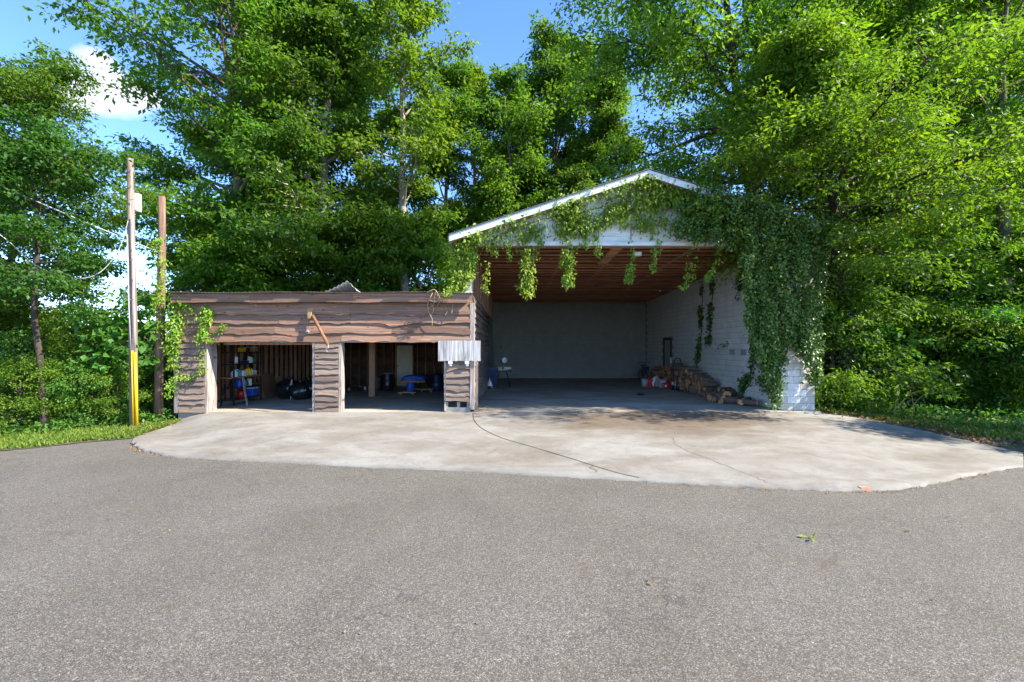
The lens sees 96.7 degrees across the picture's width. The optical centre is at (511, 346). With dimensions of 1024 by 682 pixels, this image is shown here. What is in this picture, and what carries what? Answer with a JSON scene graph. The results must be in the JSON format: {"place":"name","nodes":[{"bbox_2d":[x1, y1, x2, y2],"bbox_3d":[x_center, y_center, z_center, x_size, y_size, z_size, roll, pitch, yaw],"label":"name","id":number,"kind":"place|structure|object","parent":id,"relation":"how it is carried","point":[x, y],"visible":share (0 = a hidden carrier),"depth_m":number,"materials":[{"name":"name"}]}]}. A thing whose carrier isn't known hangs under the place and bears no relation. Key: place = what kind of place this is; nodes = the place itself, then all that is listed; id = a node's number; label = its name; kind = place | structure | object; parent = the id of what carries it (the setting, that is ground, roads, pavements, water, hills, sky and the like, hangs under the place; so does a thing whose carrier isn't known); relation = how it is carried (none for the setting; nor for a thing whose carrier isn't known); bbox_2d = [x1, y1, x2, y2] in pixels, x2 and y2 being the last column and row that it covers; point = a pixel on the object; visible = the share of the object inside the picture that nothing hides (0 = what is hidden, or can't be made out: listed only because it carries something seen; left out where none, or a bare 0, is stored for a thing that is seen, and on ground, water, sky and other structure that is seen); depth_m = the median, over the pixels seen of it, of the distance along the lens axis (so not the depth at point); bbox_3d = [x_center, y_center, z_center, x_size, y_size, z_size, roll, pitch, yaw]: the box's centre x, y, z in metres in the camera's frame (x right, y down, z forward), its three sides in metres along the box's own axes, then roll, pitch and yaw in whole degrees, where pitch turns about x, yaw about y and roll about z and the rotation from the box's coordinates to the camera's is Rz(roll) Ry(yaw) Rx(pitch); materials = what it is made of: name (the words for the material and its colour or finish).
{"place":"outdoors","nodes":[
{"label":"outdoors","id":0,"kind":"place"},
{"bbox_2d":[0,336,171,450],"bbox_3d":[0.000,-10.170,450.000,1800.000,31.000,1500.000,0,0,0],"label":"ground","id":1,"kind":"structure","parent":0,"point":[54,445],"depth_m":10.85,"materials":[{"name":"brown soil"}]},
{"bbox_2d":[0,290,70,415],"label":"bush","id":2,"kind":"object","parent":1,"relation":"on","point":[14,316],"visible":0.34,"depth_m":14.23,"materials":[{"name":"green plant"}]},
{"bbox_2d":[0,324,80,424],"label":"bush","id":3,"kind":"object","parent":1,"relation":"on","point":[17,345],"visible":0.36,"depth_m":13.12,"materials":[{"name":"green plant"}]},
{"bbox_2d":[0,301,90,412],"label":"bush","id":4,"kind":"object","parent":1,"relation":"on","point":[47,331],"visible":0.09,"depth_m":15.32,"materials":[{"name":"green plant"}]},
{"bbox_2d":[0,61,124,338],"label":"hardwood tree","id":5,"kind":"object","parent":1,"relation":"on","point":[9,90],"visible":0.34,"depth_m":14.75,"materials":[{"name":"green plant"}]},
{"bbox_2d":[0,37,176,330],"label":"hardwood tree","id":6,"kind":"object","parent":1,"relation":"on","point":[63,69],"visible":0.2,"depth_m":16.70,"materials":[{"name":"green plant"}]},
{"bbox_2d":[0,405,177,437],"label":"ground cover","id":7,"kind":"object","parent":1,"relation":"on","point":[147,415],"visible":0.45,"depth_m":12.74,"materials":[{"name":"green plant"}]},
{"bbox_2d":[42,306,173,409],"bbox_3d":[-12.872,0.667,14.593,3.641,3.799,3.545,0,0,0],"label":"bush","id":8,"kind":"object","parent":1,"relation":"on","point":[66,329],"visible":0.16,"depth_m":13.71,"materials":[{"name":"green plant"}]},
{"bbox_2d":[52,296,177,409],"bbox_3d":[-11.600,0.353,14.191,3.543,3.957,3.602,0,0,33],"label":"bush","id":9,"kind":"object","parent":1,"relation":"on","point":[110,341],"visible":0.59,"depth_m":13.52,"materials":[{"name":"green plant"}]},
{"bbox_2d":[127,158,145,426],"bbox_3d":[-10.505,-1.462,12.776,0.612,7.651,0.353,0,0,21],"label":"utility pole","id":10,"kind":"object","parent":1,"relation":"on","point":[134,202],"visible":0.92,"depth_m":12.71,"materials":[{"name":"brown wood"}]},
{"bbox_2d":[0,221,127,278],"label":"overhead cable","id":11,"kind":"object","parent":10,"relation":"attached to","point":[74,278],"visible":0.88,"depth_m":12.23,"materials":[{"name":"black rubber"}]},
{"bbox_2d":[114,350,173,410],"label":"bush","id":12,"kind":"object","parent":1,"relation":"on","point":[143,385],"visible":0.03,"depth_m":15.21,"materials":[{"name":"green plant"}]},
{"bbox_2d":[120,194,287,343],"bbox_3d":[-16.799,-3.103,26.754,7.737,11.428,8.659,0,0,-11],"label":"understorey tree","id":13,"kind":"object","parent":1,"relation":"on","point":[194,234],"visible":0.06,"depth_m":24.61,"materials":[{"name":"green plant"}]},
{"bbox_2d":[22,0,396,324],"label":"oak tree","id":14,"kind":"object","parent":1,"relation":"on","point":[243,14],"visible":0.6,"depth_m":23.37,"materials":[{"name":"green plant"}]},
{"bbox_2d":[139,178,313,291],"bbox_3d":[-16.003,-4.190,28.053,10.391,13.714,9.284,0,0,4],"label":"understorey tree","id":15,"kind":"object","parent":1,"relation":"on","point":[246,195],"visible":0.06,"depth_m":26.03,"materials":[{"name":"green plant"}]},
{"bbox_2d":[143,5,357,293],"bbox_3d":[-17.290,-12.773,30.942,13.156,30.246,11.777,0,0,32],"label":"oak tree","id":16,"kind":"object","parent":1,"relation":"on","point":[211,164],"visible":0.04,"depth_m":27.18,"materials":[{"name":"green plant"}]},
{"bbox_2d":[225,200,353,292],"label":"understorey tree","id":17,"kind":"object","parent":1,"relation":"on","point":[263,284],"visible":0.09,"depth_m":24.54,"materials":[{"name":"green plant"}]},
{"bbox_2d":[206,0,435,342],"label":"oak tree","id":18,"kind":"object","parent":1,"relation":"on","point":[315,13],"visible":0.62,"depth_m":24.76,"materials":[{"name":"green plant"}]},
{"bbox_2d":[283,206,399,292],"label":"understorey tree","id":19,"kind":"object","parent":1,"relation":"on","point":[360,244],"visible":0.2,"depth_m":24.92,"materials":[{"name":"green plant"}]},
{"bbox_2d":[274,0,433,285],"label":"hardwood tree","id":20,"kind":"object","parent":1,"relation":"on","point":[343,185],"visible":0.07,"depth_m":29.33,"materials":[{"name":"green plant"}]},
{"bbox_2d":[328,187,453,342],"bbox_3d":[-6.796,-3.375,26.805,9.092,12.000,8.123,0,0,35],"label":"understorey tree","id":21,"kind":"object","parent":1,"relation":"on","point":[382,273],"visible":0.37,"depth_m":24.59,"materials":[{"name":"green plant"}]},
{"bbox_2d":[321,0,481,291],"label":"poplar tree","id":22,"kind":"object","parent":1,"relation":"on","point":[415,17],"visible":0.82,"depth_m":25.12,"materials":[{"name":"green plant"}]},
{"bbox_2d":[368,210,501,349],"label":"understorey tree","id":23,"kind":"object","parent":1,"relation":"on","point":[444,272],"visible":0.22,"depth_m":25.94,"materials":[{"name":"green plant"}]},
{"bbox_2d":[381,54,526,291],"bbox_3d":[-4.535,-9.210,31.471,9.095,23.099,10.185,0,0,-36],"label":"hardwood tree","id":24,"kind":"object","parent":1,"relation":"on","point":[460,115],"visible":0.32,"depth_m":30.68,"materials":[{"name":"green plant"}]},
{"bbox_2d":[411,181,507,290],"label":"understorey tree","id":25,"kind":"object","parent":1,"relation":"on","point":[475,214],"visible":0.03,"depth_m":31.20,"materials":[{"name":"green plant"}]},
{"bbox_2d":[433,60,519,229],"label":"hardwood tree","id":26,"kind":"object","parent":1,"relation":"on","point":[453,181],"visible":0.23,"depth_m":31.97,"materials":[{"name":"green plant"}]},
{"bbox_2d":[448,59,574,320],"bbox_3d":[0.247,-8.748,31.225,8.731,22.175,9.778,0,0,41],"label":"hardwood tree","id":27,"kind":"object","parent":1,"relation":"on","point":[519,117],"visible":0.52,"depth_m":30.00,"materials":[{"name":"green plant"}]},
{"bbox_2d":[461,69,562,203],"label":"hardwood tree","id":28,"kind":"object","parent":1,"relation":"on","point":[532,94],"visible":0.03,"depth_m":35.27,"materials":[{"name":"green plant"}]},
{"bbox_2d":[501,171,568,215],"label":"understorey tree","id":29,"kind":"object","parent":1,"relation":"on","point":[525,200],"visible":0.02,"depth_m":31.77,"materials":[{"name":"green plant"}]},
{"bbox_2d":[505,9,603,209],"bbox_3d":[3.430,-11.402,35.189,10.823,27.488,12.120,0,0,-22],"label":"hardwood tree","id":30,"kind":"object","parent":1,"relation":"on","point":[544,37],"visible":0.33,"depth_m":33.10,"materials":[{"name":"green plant"}]},
{"bbox_2d":[534,31,636,200],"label":"hardwood tree","id":31,"kind":"object","parent":1,"relation":"on","point":[576,133],"visible":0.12,"depth_m":33.55,"materials":[{"name":"green plant"}]},
{"bbox_2d":[541,34,651,307],"bbox_3d":[6.516,-9.753,31.403,9.422,24.196,10.525,0,0,-24],"label":"oak tree","id":32,"kind":"object","parent":1,"relation":"on","point":[606,123],"visible":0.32,"depth_m":30.50,"materials":[{"name":"green plant"}]},
{"bbox_2d":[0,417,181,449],"bbox_3d":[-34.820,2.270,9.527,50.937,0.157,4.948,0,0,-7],"label":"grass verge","id":33,"kind":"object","parent":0,"point":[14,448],"depth_m":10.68,"materials":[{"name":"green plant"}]},
{"bbox_2d":[0,351,70,433],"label":"bush","id":34,"kind":"object","parent":33,"relation":"on","point":[8,371],"visible":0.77,"depth_m":12.09,"materials":[{"name":"green plant"}]},
{"bbox_2d":[6,354,108,426],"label":"bush","id":35,"kind":"object","parent":33,"relation":"on","point":[56,368],"visible":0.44,"depth_m":12.46,"materials":[{"name":"green plant"}]},
{"bbox_2d":[19,354,99,424],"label":"bush","id":36,"kind":"object","parent":33,"relation":"on","point":[80,359],"visible":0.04,"depth_m":13.23,"materials":[{"name":"green plant"}]},
{"bbox_2d":[0,96,151,430],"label":"hardwood tree","id":37,"kind":"object","parent":33,"relation":"on","point":[40,140],"visible":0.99,"depth_m":12.04,"materials":[{"name":"green plant"}]},
{"bbox_2d":[40,354,138,428],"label":"bush","id":38,"kind":"object","parent":33,"relation":"on","point":[67,386],"visible":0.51,"depth_m":12.64,"materials":[{"name":"green plant"}]},
{"bbox_2d":[70,356,153,426],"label":"bush","id":39,"kind":"object","parent":33,"relation":"on","point":[109,405],"visible":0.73,"depth_m":12.90,"materials":[{"name":"green plant"}]},
{"bbox_2d":[153,196,165,417],"bbox_3d":[-10.551,-1.030,13.570,0.312,6.906,0.354,0,0,35],"label":"utility pole","id":40,"kind":"object","parent":33,"relation":"on","point":[159,377],"visible":0.73,"depth_m":13.52,"materials":[{"name":"brown wood"}]},
{"bbox_2d":[0,185,151,249],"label":"overhead cable","id":41,"kind":"object","parent":40,"relation":"attached to","point":[79,219],"visible":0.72,"depth_m":12.24,"materials":[{"name":"black rubber"}]},
{"bbox_2d":[140,235,171,341],"bbox_3d":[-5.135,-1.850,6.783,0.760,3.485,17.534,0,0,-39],"label":"pole vine","id":42,"kind":"object","parent":40,"relation":"attached to","point":[161,265],"visible":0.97,"depth_m":13.37,"materials":[{"name":"green plant"}]},
{"bbox_2d":[148,388,173,415],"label":"bush","id":43,"kind":"object","parent":33,"relation":"on","point":[167,402],"visible":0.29,"depth_m":14.01,"materials":[{"name":"green plant"}]},
{"bbox_2d":[401,375,425,380],"bbox_3d":[-4.024,1.267,18.668,1.024,0.250,0.497,0,0,0],"label":"tarpaulin","id":44,"kind":"object","parent":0,"point":[413,378],"visible":1,"depth_m":18.51,"materials":[{"name":"blue plastic"}]},
{"bbox_2d":[0,0,1022,332],"label":"sky","id":45,"kind":"structure","parent":0,"point":[501,27],"materials":[{"name":"blue"}]},
{"bbox_2d":[0,437,1023,681],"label":"asphalt driveway","id":46,"kind":"structure","parent":0,"point":[230,571],"depth_m":4.52,"materials":[{"name":"grey asphalt"}]},
{"bbox_2d":[208,378,820,413],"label":"concrete floor","id":47,"kind":"structure","parent":0,"point":[569,395],"depth_m":16.34,"materials":[{"name":"grey concrete"}]},
{"bbox_2d":[217,343,261,405],"bbox_3d":[-9.280,0.905,15.560,0.440,2.050,1.820,0,0,0],"label":"shelf unit","id":48,"kind":"object","parent":47,"relation":"on","point":[234,398],"visible":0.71,"depth_m":14.97,"materials":[{"name":"black metal"}]},
{"bbox_2d":[246,387,257,395],"bbox_3d":[-9.240,1.589,16.189,0.246,0.280,0.306,0,0,0],"label":"storage bin","id":49,"kind":"object","parent":48,"relation":"on","point":[251,391],"visible":0.96,"depth_m":16.04,"materials":[{"name":"blue plastic"}]},
{"bbox_2d":[256,374,276,397],"bbox_3d":[-9.450,1.502,17.700,0.353,0.850,1.200,0,0,0],"label":"hardboard sheet","id":50,"kind":"object","parent":47,"relation":"on","point":[269,382],"visible":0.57,"depth_m":17.65,"materials":[{"name":"brown wood"}]},
{"bbox_2d":[275,377,297,398],"bbox_3d":[-8.388,1.534,17.033,0.808,0.792,0.818,0,0,-43],"label":"plastic sack","id":51,"kind":"object","parent":47,"relation":"on","point":[282,387],"visible":0.66,"depth_m":16.75,"materials":[{"name":"black plastic"}]},
{"bbox_2d":[288,381,311,399],"bbox_3d":[-7.768,1.589,16.714,0.815,0.682,0.817,0,0,0],"label":"plastic sack","id":52,"kind":"object","parent":47,"relation":"on","point":[299,390],"visible":0.98,"depth_m":16.49,"materials":[{"name":"black plastic"}]},
{"bbox_2d":[302,378,311,398],"bbox_3d":[-7.653,1.545,17.039,0.842,0.770,0.865,0,0,-28],"label":"plastic sack","id":53,"kind":"object","parent":47,"relation":"on","point":[308,381],"visible":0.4,"depth_m":16.85,"materials":[{"name":"black plastic"}]},
{"bbox_2d":[170,281,489,418],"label":"wooden shed","id":54,"kind":"structure","parent":47,"relation":"on","point":[361,331],"depth_m":13.45,"materials":[{"name":"brown wood"}]},
{"bbox_2d":[159,293,228,398],"bbox_3d":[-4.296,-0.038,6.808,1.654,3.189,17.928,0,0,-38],"label":"shed vine","id":55,"kind":"object","parent":54,"relation":"attached to","point":[171,325],"visible":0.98,"depth_m":13.32,"materials":[{"name":"green plant"}]},
{"bbox_2d":[307,308,329,351],"bbox_3d":[-5.591,-0.501,13.163,1.048,1.282,0.186,0,0,33],"label":"pipe arm","id":56,"kind":"object","parent":54,"relation":"attached to","point":[310,315],"visible":1,"depth_m":13.16},
{"bbox_2d":[427,283,457,326],"bbox_3d":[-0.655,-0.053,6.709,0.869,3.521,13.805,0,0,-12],"label":"dry vine","id":57,"kind":"object","parent":54,"relation":"hanging from","point":[444,294],"visible":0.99,"depth_m":13.14,"materials":[{"name":"brown plant"}]},
{"bbox_2d":[438,341,480,365],"bbox_3d":[-1.542,0.190,13.405,1.246,0.747,0.150,0,0,0],"label":"corrugated panel","id":58,"kind":"object","parent":54,"relation":"attached to","point":[450,352],"visible":1,"depth_m":13.35,"materials":[{"name":"white metal"}]},
{"bbox_2d":[377,376,382,390],"bbox_3d":[-5.923,1.619,20.192,0.416,0.623,0.416,0,0,0],"label":"bin","id":59,"kind":"object","parent":47,"relation":"on","point":[379,383],"visible":0.5,"depth_m":20.03,"materials":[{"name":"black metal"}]},
{"bbox_2d":[383,373,392,390],"bbox_3d":[-5.439,1.538,19.962,0.458,0.784,0.458,0,0,0],"label":"barrel","id":60,"kind":"object","parent":47,"relation":"on","point":[387,381],"visible":0.98,"depth_m":19.77,"materials":[{"name":"black plastic"}]},
{"bbox_2d":[430,374,443,390],"bbox_3d":[-3.290,1.578,19.962,0.624,0.704,0.624,0,0,0],"label":"drum","id":61,"kind":"object","parent":47,"relation":"on","point":[436,382],"visible":0.94,"depth_m":19.71,"materials":[{"name":"blue plastic"}]},
{"bbox_2d":[487,366,498,386],"bbox_3d":[-0.918,1.438,21.465,0.560,0.984,0.704,0,0,0],"label":"wheeled bin","id":62,"kind":"object","parent":47,"relation":"on","point":[492,374],"visible":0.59,"depth_m":21.18,"materials":[{"name":"blue plastic"}]},
{"bbox_2d":[497,370,511,386],"bbox_3d":[-0.434,1.538,21.959,0.840,0.795,0.486,0,0,0],"label":"saw stand","id":63,"kind":"object","parent":47,"relation":"on","point":[499,371],"visible":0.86,"depth_m":21.82,"materials":[{"name":"black metal"}]},
{"bbox_2d":[494,357,510,369],"bbox_3d":[-0.449,0.806,21.989,0.829,0.663,0.345,0,0,0],"label":"miter saw","id":64,"kind":"object","parent":63,"relation":"on","point":[503,360],"visible":0.99,"depth_m":21.92,"materials":[{"name":"metal"}]},
{"bbox_2d":[637,362,650,380],"bbox_3d":[7.117,1.382,25.014,0.704,1.113,1.606,0,0,-18],"label":"bicycle","id":65,"kind":"object","parent":47,"relation":"on","point":[644,369],"visible":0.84,"depth_m":24.67,"materials":[{"name":"black metal"}]},
{"bbox_2d":[448,168,849,409],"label":"block garage","id":66,"kind":"structure","parent":47,"relation":"on","point":[580,329],"depth_m":20.26,"materials":[{"name":"concrete"}]},
{"bbox_2d":[443,173,762,300],"bbox_3d":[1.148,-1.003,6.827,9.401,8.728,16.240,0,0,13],"label":"gable creeper","id":67,"kind":"object","parent":66,"relation":"hanging from","point":[465,247],"visible":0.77,"depth_m":13.57,"materials":[{"name":"green plant"}]},
{"bbox_2d":[693,279,704,367],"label":"wall ivy","id":68,"kind":"object","parent":66,"relation":"attached to","point":[698,345],"depth_m":19.55,"materials":[{"name":"green plant"}]},
{"bbox_2d":[704,276,715,346],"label":"wall ivy","id":69,"kind":"object","parent":66,"relation":"attached to","point":[708,339],"depth_m":18.55,"materials":[{"name":"green plant"}]},
{"bbox_2d":[732,267,752,300],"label":"wall ivy","id":70,"kind":"object","parent":66,"relation":"attached to","point":[740,286],"depth_m":16.13,"materials":[{"name":"green plant"}]},
{"bbox_2d":[736,333,756,395],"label":"wall ivy","id":71,"kind":"object","parent":66,"relation":"attached to","point":[743,385],"depth_m":15.53,"materials":[{"name":"green plant"}]},
{"bbox_2d":[668,181,841,410],"bbox_3d":[7.088,-1.456,13.291,4.484,6.708,2.600,0,0,-28],"label":"pillar ivy","id":72,"kind":"object","parent":66,"relation":"attached to","point":[767,314],"visible":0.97,"depth_m":13.28,"materials":[{"name":"green plant"}]},
{"bbox_2d":[131,412,1022,491],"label":"concrete apron","id":73,"kind":"object","parent":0,"point":[811,452],"visible":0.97,"depth_m":9.80,"materials":[{"name":"grey concrete"}]},
{"bbox_2d":[473,416,638,477],"bbox_3d":[0.189,2.083,10.370,0.775,0.304,6.488,0,0,-31],"label":"expansion joint","id":74,"kind":"object","parent":73,"relation":"on","point":[549,451],"visible":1,"depth_m":9.24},
{"bbox_2d":[815,399,1023,452],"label":"grass verge","id":75,"kind":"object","parent":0,"point":[1019,448],"depth_m":12.15,"materials":[{"name":"green plant"}]},
{"bbox_2d":[534,0,1017,212],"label":"oak tree","id":76,"kind":"object","parent":75,"relation":"on","point":[668,32],"visible":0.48,"depth_m":17.27,"materials":[{"name":"green plant"}]},
{"bbox_2d":[743,68,778,204],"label":"trunk ivy","id":77,"kind":"object","parent":76,"relation":"attached to","point":[770,187],"visible":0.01,"depth_m":18.62,"materials":[{"name":"green plant"}]},
{"bbox_2d":[715,216,969,413],"bbox_3d":[10.868,-0.890,15.608,5.440,7.356,6.887,0,0,-17],"label":"shrub","id":78,"kind":"object","parent":75,"relation":"on","point":[848,377],"visible":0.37,"depth_m":14.39,"materials":[{"name":"green plant"}]},
{"bbox_2d":[703,0,984,283],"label":"hardwood tree","id":79,"kind":"object","parent":75,"relation":"on","point":[909,160],"depth_m":19.41,"materials":[{"name":"green plant"}]},
{"bbox_2d":[683,0,1023,407],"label":"hardwood tree","id":80,"kind":"object","parent":75,"relation":"on","point":[823,76],"visible":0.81,"depth_m":12.22,"materials":[{"name":"green plant"}]},
{"bbox_2d":[812,193,865,397],"bbox_3d":[10.788,-1.402,14.875,2.768,6.710,1.009,0,0,-35],"label":"trunk ivy","id":81,"kind":"object","parent":80,"relation":"attached to","point":[825,214],"visible":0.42,"depth_m":14.71,"materials":[{"name":"green plant"}]},
{"bbox_2d":[815,315,910,403],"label":"bush","id":82,"kind":"object","parent":75,"relation":"on","point":[858,354],"visible":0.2,"depth_m":15.08,"materials":[{"name":"green plant"}]},
{"bbox_2d":[823,310,935,386],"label":"sapling","id":83,"kind":"object","parent":75,"relation":"on","point":[896,335],"visible":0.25,"depth_m":15.03,"materials":[{"name":"green plant"}]},
{"bbox_2d":[851,202,909,284],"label":"understorey tree","id":84,"kind":"object","parent":75,"relation":"on","point":[868,214],"depth_m":20.21,"materials":[{"name":"green plant"}]},
{"bbox_2d":[738,0,1023,217],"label":"hardwood tree","id":85,"kind":"object","parent":75,"relation":"on","point":[966,111],"depth_m":21.39,"materials":[{"name":"green plant"}]},
{"bbox_2d":[764,0,1023,335],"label":"hardwood tree","id":86,"kind":"object","parent":75,"relation":"on","point":[954,245],"visible":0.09,"depth_m":15.71,"materials":[{"name":"green plant"}]},
{"bbox_2d":[775,0,1023,303],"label":"hardwood tree","id":87,"kind":"object","parent":75,"relation":"on","point":[1014,249],"visible":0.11,"depth_m":16.19,"materials":[{"name":"green plant"}]},
{"bbox_2d":[817,238,995,406],"bbox_3d":[13.479,-0.742,16.769,6.543,6.988,5.168,0,0,16],"label":"shrub","id":88,"kind":"object","parent":75,"relation":"on","point":[955,377],"visible":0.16,"depth_m":15.33,"materials":[{"name":"green plant"}]},
{"bbox_2d":[814,396,1023,431],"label":"ground cover","id":89,"kind":"object","parent":75,"relation":"on","point":[922,407],"visible":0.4,"depth_m":13.63,"materials":[{"name":"green plant"}]},
{"bbox_2d":[815,383,1023,453],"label":"fallen leaves","id":90,"kind":"object","parent":75,"relation":"on","point":[975,439],"depth_m":11.86,"materials":[{"name":"brown plant"}]},
{"bbox_2d":[815,405,1023,439],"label":"grass","id":91,"kind":"structure","parent":75,"relation":"on","point":[982,428],"depth_m":12.48,"materials":[{"name":"green plant"}]},
{"bbox_2d":[871,291,997,408],"bbox_3d":[14.826,0.319,17.216,5.096,4.834,4.224,0,0,19],"label":"bush","id":92,"kind":"object","parent":75,"relation":"on","point":[941,361],"visible":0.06,"depth_m":15.88,"materials":[{"name":"green plant"}]},
{"bbox_2d":[858,0,1023,402],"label":"hardwood tree","id":93,"kind":"object","parent":75,"relation":"on","point":[1000,211],"visible":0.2,"depth_m":15.99,"materials":[{"name":"green plant"}]},
{"bbox_2d":[880,206,1023,412],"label":"shrub","id":94,"kind":"object","parent":75,"relation":"on","point":[976,280],"visible":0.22,"depth_m":15.52,"materials":[{"name":"green plant"}]},
{"bbox_2d":[893,304,1016,409],"bbox_3d":[14.938,0.264,16.023,3.869,4.036,3.767,0,0,8],"label":"bush","id":95,"kind":"object","parent":75,"relation":"on","point":[963,335],"visible":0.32,"depth_m":15.14,"materials":[{"name":"green plant"}]},
{"bbox_2d":[919,299,1023,415],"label":"bush","id":96,"kind":"object","parent":75,"relation":"on","point":[1004,315],"visible":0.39,"depth_m":14.64,"materials":[{"name":"green plant"}]},
{"bbox_2d":[931,232,1023,395],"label":"shrub","id":97,"kind":"object","parent":75,"relation":"on","point":[994,263],"depth_m":17.28,"materials":[{"name":"green plant"}]},
{"bbox_2d":[955,213,1023,401],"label":"shrub","id":98,"kind":"object","parent":75,"relation":"on","point":[1017,230],"visible":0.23,"depth_m":15.96,"materials":[{"name":"green plant"}]},
{"bbox_2d":[968,202,1023,233],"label":"understorey tree","id":99,"kind":"object","parent":75,"relation":"on","point":[1015,211],"depth_m":19.85,"materials":[{"name":"green plant"}]},
{"bbox_2d":[970,311,1023,414],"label":"bush","id":100,"kind":"object","parent":75,"relation":"on","point":[1019,374],"visible":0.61,"depth_m":14.26,"materials":[{"name":"green plant"}]},
{"bbox_3d":[7.716,1.827,17.608,0.505,0.211,0.208,0,12,-10],"label":"firewood log","id":101,"kind":"object","parent":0,"visible":0},
{"bbox_2d":[703,387,716,390],"bbox_3d":[7.705,1.647,17.702,0.487,0.225,0.220,3,3,-7],"label":"firewood log","id":102,"kind":"object","parent":101,"relation":"on","point":[709,388],"visible":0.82,"depth_m":17.61,"materials":[{"name":"brown wood"}]},
{"bbox_2d":[702,381,716,386],"bbox_3d":[7.644,1.437,17.620,0.509,0.244,0.228,1,-45,2],"label":"firewood log","id":103,"kind":"object","parent":102,"relation":"on","point":[709,383],"visible":1,"depth_m":17.53,"materials":[{"name":"brown wood"}]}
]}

